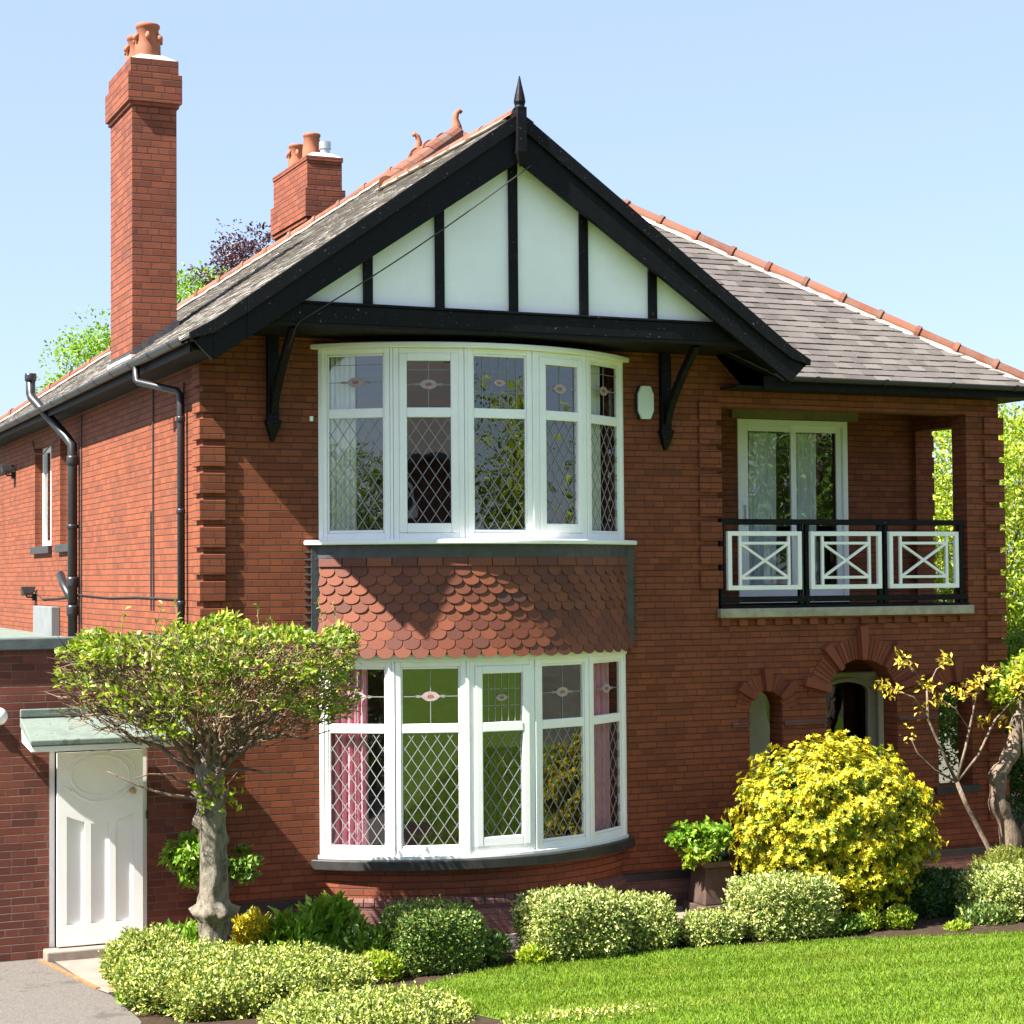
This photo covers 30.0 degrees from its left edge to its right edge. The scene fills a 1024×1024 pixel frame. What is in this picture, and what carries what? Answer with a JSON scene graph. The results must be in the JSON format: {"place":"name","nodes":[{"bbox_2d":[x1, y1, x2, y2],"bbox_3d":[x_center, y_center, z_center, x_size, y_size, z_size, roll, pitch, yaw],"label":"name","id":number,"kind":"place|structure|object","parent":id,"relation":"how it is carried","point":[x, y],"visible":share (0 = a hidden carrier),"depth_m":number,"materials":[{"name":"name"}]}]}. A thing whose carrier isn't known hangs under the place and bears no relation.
{"place":"outdoors","nodes":[
{"label":"outdoors","id":0,"kind":"place"},
{"bbox_2d":[0,959,140,1023],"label":"driveway","id":1,"kind":"structure","parent":0,"point":[34,991],"depth_m":16.63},
{"bbox_2d":[39,959,99,988],"bbox_3d":[-4.118,4.285,17.702,0.040,0.014,1.527,1,-2,-33],"label":"drain strip","id":2,"kind":"object","parent":1,"relation":"on","point":[94,986],"visible":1,"depth_m":17.64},
{"bbox_2d":[194,873,234,892],"bbox_3d":[-2.921,3.932,18.705,0.440,0.810,0.440,0,-2,-23],"label":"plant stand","id":3,"kind":"object","parent":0,"point":[231,880],"visible":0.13,"depth_m":18.61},
{"bbox_2d":[157,827,265,889],"bbox_3d":[-2.933,3.388,18.683,1.074,0.619,0.591,0,-2,-23],"label":"potted shrub","id":4,"kind":"object","parent":3,"relation":"in","point":[184,855],"visible":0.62,"depth_m":18.56,"materials":[{"name":"green plant"}]},
{"bbox_2d":[56,898,861,992],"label":"path","id":5,"kind":"structure","parent":0,"point":[86,969],"depth_m":18.06,"materials":[{"name":"grey concrete"}]},
{"bbox_2d":[228,905,271,949],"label":"golden tuft","id":6,"kind":"object","parent":5,"relation":"on","point":[249,929],"visible":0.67,"depth_m":17.73,"materials":[{"name":"yellow plant"}]},
{"bbox_2d":[683,841,737,911],"bbox_3d":[2.187,3.984,20.782,0.495,0.766,0.470,0,-2,-23],"label":"planter","id":7,"kind":"object","parent":5,"relation":"on","point":[708,882],"visible":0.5,"depth_m":20.62,"materials":[{"name":"brown stone"}]},
{"bbox_2d":[664,815,735,870],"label":"potted plant","id":8,"kind":"object","parent":7,"relation":"in","point":[715,841],"visible":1,"depth_m":20.51,"materials":[{"name":"green plant"}]},
{"bbox_2d":[0,0,1023,572],"label":"sky","id":9,"kind":"structure","parent":0,"point":[870,151],"materials":[{"name":"blue"}]},
{"bbox_2d":[54,579,1023,1020],"bbox_3d":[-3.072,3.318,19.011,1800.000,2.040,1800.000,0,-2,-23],"label":"ground","id":10,"kind":"structure","parent":0,"point":[956,767],"depth_m":30.19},
{"bbox_2d":[35,304,110,393],"bbox_3d":[-8.497,0.574,39.656,3.401,9.582,4.295,0,-2,-23],"label":"tree","id":11,"kind":"object","parent":10,"relation":"on","point":[77,349],"visible":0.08,"depth_m":39.24,"materials":[{"name":"green plant"}]},
{"bbox_2d":[0,627,198,962],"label":"side extension","id":12,"kind":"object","parent":10,"relation":"on","point":[115,833],"visible":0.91,"depth_m":18.56,"materials":[{"name":"brick"}]},
{"bbox_2d":[0,708,7,731],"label":"globe lamp","id":13,"kind":"object","parent":12,"relation":"attached to","point":[3,716],"visible":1,"depth_m":18.20,"materials":[{"name":"white glass"}]},
{"bbox_2d":[57,749,142,946],"bbox_3d":[-4.020,3.272,18.640,0.835,1.881,0.118,0,-2,-23],"label":"door","id":14,"kind":"structure","parent":12,"relation":"in","point":[100,813],"depth_m":18.65,"materials":[{"name":"white paint"}]},
{"bbox_2d":[177,260,226,303],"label":"tree","id":15,"kind":"object","parent":10,"relation":"on","point":[188,292],"visible":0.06,"depth_m":43.38,"materials":[{"name":"green plant"}]},
{"bbox_2d":[186,218,273,288],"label":"tree","id":16,"kind":"object","parent":10,"relation":"on","point":[251,249],"visible":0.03,"depth_m":44.41,"materials":[{"name":"purple plant"}]},
{"bbox_2d":[0,22,1023,944],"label":"brick house","id":17,"kind":"structure","parent":10,"relation":"on","point":[600,628],"depth_m":21.07,"materials":[{"name":"brick"}]},
{"bbox_2d":[0,465,14,478],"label":"floodlight","id":18,"kind":"object","parent":17,"relation":"attached to","point":[6,470],"visible":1,"depth_m":29.85,"materials":[{"name":"black paint"}]},
{"bbox_2d":[21,586,35,600],"bbox_3d":[-7.122,1.200,28.071,0.233,0.207,0.227,0,-2,-23],"label":"floodlight","id":19,"kind":"object","parent":17,"relation":"attached to","point":[27,592],"visible":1,"depth_m":28.00,"materials":[{"name":"black paint"}]},
{"bbox_2d":[30,446,51,554],"bbox_3d":[-6.747,-0.179,27.663,0.230,1.570,1.510,0,-2,-23],"label":"window","id":20,"kind":"structure","parent":17,"relation":"in","point":[46,548],"depth_m":28.23,"materials":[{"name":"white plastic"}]},
{"bbox_2d":[55,543,67,552],"bbox_3d":[-6.042,0.489,25.953,0.170,0.109,1.060,0,-2,-23],"label":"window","id":21,"kind":"structure","parent":17,"relation":"in","point":[59,547],"depth_m":25.93,"materials":[{"name":"stone"}]},
{"bbox_2d":[288,165,530,348],"bbox_3d":[-0.980,-2.590,19.099,2.509,1.950,0.235,0,-2,-15],"label":"overhead cable","id":22,"kind":"object","parent":17,"relation":"attached to","point":[404,255],"visible":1,"depth_m":19.05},
{"bbox_2d":[318,347,623,539],"bbox_3d":[-0.266,-0.689,20.057,3.513,1.965,0.754,0,-2,-23],"label":"bow window","id":23,"kind":"structure","parent":17,"relation":"in","point":[338,382],"depth_m":19.68,"materials":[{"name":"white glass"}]},
{"bbox_2d":[319,654,626,855],"bbox_3d":[-0.237,2.520,19.941,3.513,1.968,0.766,0,-2,-23],"label":"bow window","id":24,"kind":"structure","parent":17,"relation":"in","point":[344,751],"depth_m":19.58,"materials":[{"name":"white glass"}]},
{"bbox_2d":[635,385,653,419],"bbox_3d":[1.468,-1.210,21.106,0.210,0.380,0.084,0,-2,-23],"label":"alarm box","id":25,"kind":"object","parent":17,"relation":"attached to","point":[644,402],"visible":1,"depth_m":21.07,"materials":[{"name":"white plastic"}]},
{"bbox_2d":[737,419,849,602],"bbox_3d":[3.439,-0.006,23.602,1.580,2.250,0.279,0,-2,-23],"label":"patio door","id":26,"kind":"structure","parent":17,"relation":"in","point":[756,452],"depth_m":23.58,"materials":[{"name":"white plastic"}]},
{"bbox_2d":[750,671,883,791],"bbox_3d":[3.723,3.127,23.402,2.000,2.370,0.140,0,-2,-23],"label":"window","id":27,"kind":"structure","parent":17,"relation":"in","point":[853,704],"depth_m":23.67,"materials":[{"name":"white glass"}]},
{"bbox_2d":[874,647,1023,855],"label":"young tree","id":28,"kind":"object","parent":10,"relation":"on","point":[956,779],"visible":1,"depth_m":21.77,"materials":[{"name":"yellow plant"}]},
{"bbox_2d":[932,401,1023,780],"bbox_3d":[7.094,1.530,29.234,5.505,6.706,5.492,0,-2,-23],"label":"tree","id":29,"kind":"object","parent":10,"relation":"on","point":[940,506],"visible":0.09,"depth_m":28.08,"materials":[{"name":"green plant"}]},
{"bbox_2d":[938,599,1023,824],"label":"tree","id":30,"kind":"object","parent":10,"relation":"on","point":[1017,785],"visible":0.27,"depth_m":26.16,"materials":[{"name":"green plant"}]},
{"bbox_2d":[978,648,1023,856],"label":"gnarled tree","id":31,"kind":"object","parent":10,"relation":"on","point":[1011,832],"visible":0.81,"depth_m":22.19,"materials":[{"name":"brown plant"}]},
{"bbox_2d":[108,914,1023,1023],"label":"flower bed soil","id":32,"kind":"structure","parent":0,"point":[933,925],"depth_m":18.82,"materials":[{"name":"brown soil"}]},
{"bbox_2d":[115,984,151,1007],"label":"leafy plant","id":33,"kind":"object","parent":32,"relation":"on","point":[119,1000],"visible":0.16,"depth_m":16.25,"materials":[{"name":"green plant"}]},
{"bbox_2d":[97,922,189,992],"bbox_3d":[-3.276,3.991,16.985,0.832,0.656,0.974,0,-2,-23],"label":"variegated shrub","id":34,"kind":"object","parent":32,"relation":"on","point":[129,940],"visible":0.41,"depth_m":16.85,"materials":[{"name":"green plant"}]},
{"bbox_2d":[157,916,198,941],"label":"leafy plant","id":35,"kind":"object","parent":32,"relation":"on","point":[189,930],"visible":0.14,"depth_m":17.50,"materials":[{"name":"green plant"}]},
{"bbox_2d":[108,935,268,1014],"bbox_3d":[-2.800,4.021,16.539,1.374,0.610,1.548,0,-2,-23],"label":"variegated shrub","id":36,"kind":"object","parent":32,"relation":"on","point":[131,979],"visible":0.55,"depth_m":16.20,"materials":[{"name":"green plant"}]},
{"bbox_2d":[37,596,372,944],"bbox_3d":[-2.769,2.564,17.450,3.085,3.597,2.047,0,-2,-23],"label":"topiary tree","id":37,"kind":"object","parent":32,"relation":"on","point":[214,910],"visible":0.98,"depth_m":17.25,"materials":[{"name":"green plant"}]},
{"bbox_2d":[142,938,378,1023],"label":"variegated shrub","id":38,"kind":"object","parent":32,"relation":"on","point":[309,967],"visible":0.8,"depth_m":15.88,"materials":[{"name":"green plant"}]},
{"bbox_2d":[253,905,327,946],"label":"leafy plant","id":39,"kind":"object","parent":32,"relation":"on","point":[284,928],"visible":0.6,"depth_m":17.74,"materials":[{"name":"green plant"}]},
{"bbox_2d":[294,890,368,951],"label":"leafy plant","id":40,"kind":"object","parent":32,"relation":"on","point":[328,906],"visible":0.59,"depth_m":18.02,"materials":[{"name":"green plant"}]},
{"bbox_2d":[256,980,478,1023],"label":"variegated shrub","id":41,"kind":"object","parent":32,"relation":"on","point":[367,1003],"visible":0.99,"depth_m":14.60,"materials":[{"name":"green plant"}]},
{"bbox_2d":[336,922,411,968],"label":"leafy plant","id":42,"kind":"object","parent":32,"relation":"on","point":[360,939],"visible":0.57,"depth_m":17.70,"materials":[{"name":"green plant"}]},
{"bbox_2d":[356,947,405,982],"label":"leafy plant","id":43,"kind":"object","parent":32,"relation":"on","point":[383,962],"visible":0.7,"depth_m":17.24,"materials":[{"name":"green plant"}]},
{"bbox_2d":[376,894,490,976],"bbox_3d":[-0.753,4.001,17.887,0.978,0.753,0.921,0,-2,-23],"label":"box shrub","id":44,"kind":"object","parent":32,"relation":"on","point":[431,947],"visible":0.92,"depth_m":17.60,"materials":[{"name":"green plant"}]},
{"bbox_2d":[463,928,514,965],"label":"leafy plant","id":45,"kind":"object","parent":32,"relation":"on","point":[497,940],"visible":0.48,"depth_m":17.98,"materials":[{"name":"green plant"}]},
{"bbox_2d":[511,942,553,963],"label":"leafy plant","id":46,"kind":"object","parent":32,"relation":"on","point":[529,952],"visible":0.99,"depth_m":17.94,"materials":[{"name":"green plant"}]},
{"bbox_2d":[509,882,635,962],"bbox_3d":[0.591,3.993,18.449,1.172,0.786,0.957,0,-2,-23],"label":"variegated shrub","id":47,"kind":"object","parent":32,"relation":"on","point":[568,921],"visible":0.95,"depth_m":18.15,"materials":[{"name":"green plant"}]},
{"bbox_2d":[499,999,679,1023],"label":"variegated shrub","id":48,"kind":"object","parent":32,"relation":"on","point":[605,1008],"visible":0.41,"depth_m":14.40,"materials":[{"name":"green plant"}]},
{"bbox_2d":[597,888,683,951],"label":"variegated shrub","id":49,"kind":"object","parent":32,"relation":"on","point":[654,922],"visible":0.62,"depth_m":18.57,"materials":[{"name":"green plant"}]},
{"bbox_2d":[677,906,748,947],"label":"variegated shrub","id":50,"kind":"object","parent":32,"relation":"on","point":[711,927],"visible":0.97,"depth_m":18.78,"materials":[{"name":"green plant"}]},
{"bbox_2d":[721,868,844,942],"bbox_3d":[2.755,4.019,19.396,1.152,0.764,0.968,0,-2,-23],"label":"variegated shrub","id":51,"kind":"object","parent":32,"relation":"on","point":[766,903],"visible":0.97,"depth_m":19.08,"materials":[{"name":"green plant"}]},
{"bbox_2d":[721,729,948,916],"bbox_3d":[3.377,3.350,20.369,2.389,2.039,2.206,0,-2,-23],"label":"golden bush","id":52,"kind":"object","parent":32,"relation":"on","point":[854,822],"visible":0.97,"depth_m":19.78,"materials":[{"name":"yellow plant"}]},
{"bbox_2d":[824,910,867,935],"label":"leafy plant","id":53,"kind":"object","parent":32,"relation":"on","point":[848,924],"visible":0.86,"depth_m":19.28,"materials":[{"name":"green plant"}]},
{"bbox_2d":[856,906,882,931],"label":"golden tuft","id":54,"kind":"object","parent":32,"relation":"on","point":[871,916],"visible":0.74,"depth_m":19.50,"materials":[{"name":"green plant"}]},
{"bbox_2d":[880,903,917,929],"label":"golden tuft","id":55,"kind":"object","parent":32,"relation":"on","point":[901,916],"visible":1,"depth_m":19.59,"materials":[{"name":"green plant"}]},
{"bbox_2d":[857,865,972,917],"bbox_3d":[4.418,4.149,20.659,1.533,0.665,1.019,0,-2,-23],"label":"evergreen shrub","id":56,"kind":"object","parent":32,"relation":"on","point":[931,896],"visible":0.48,"depth_m":20.30,"materials":[{"name":"green plant"}]},
{"bbox_2d":[943,918,970,930],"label":"golden tuft","id":57,"kind":"object","parent":32,"relation":"on","point":[956,926],"visible":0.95,"depth_m":19.52,"materials":[{"name":"green plant"}]},
{"bbox_2d":[953,898,1017,925],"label":"leafy plant","id":58,"kind":"object","parent":32,"relation":"on","point":[984,914],"visible":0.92,"depth_m":19.86,"materials":[{"name":"green plant"}]},
{"bbox_2d":[950,857,1023,923],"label":"variegated shrub","id":59,"kind":"object","parent":32,"relation":"on","point":[999,882],"visible":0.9,"depth_m":20.12,"materials":[{"name":"green plant"}]},
{"bbox_2d":[966,843,1023,868],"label":"olive shrub","id":60,"kind":"object","parent":32,"relation":"on","point":[1008,854],"visible":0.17,"depth_m":21.30,"materials":[{"name":"green plant"}]},
{"bbox_2d":[417,929,1023,1023],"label":"lawn","id":61,"kind":"structure","parent":0,"point":[789,1013],"depth_m":15.58,"materials":[{"name":"green plant"}]}
]}

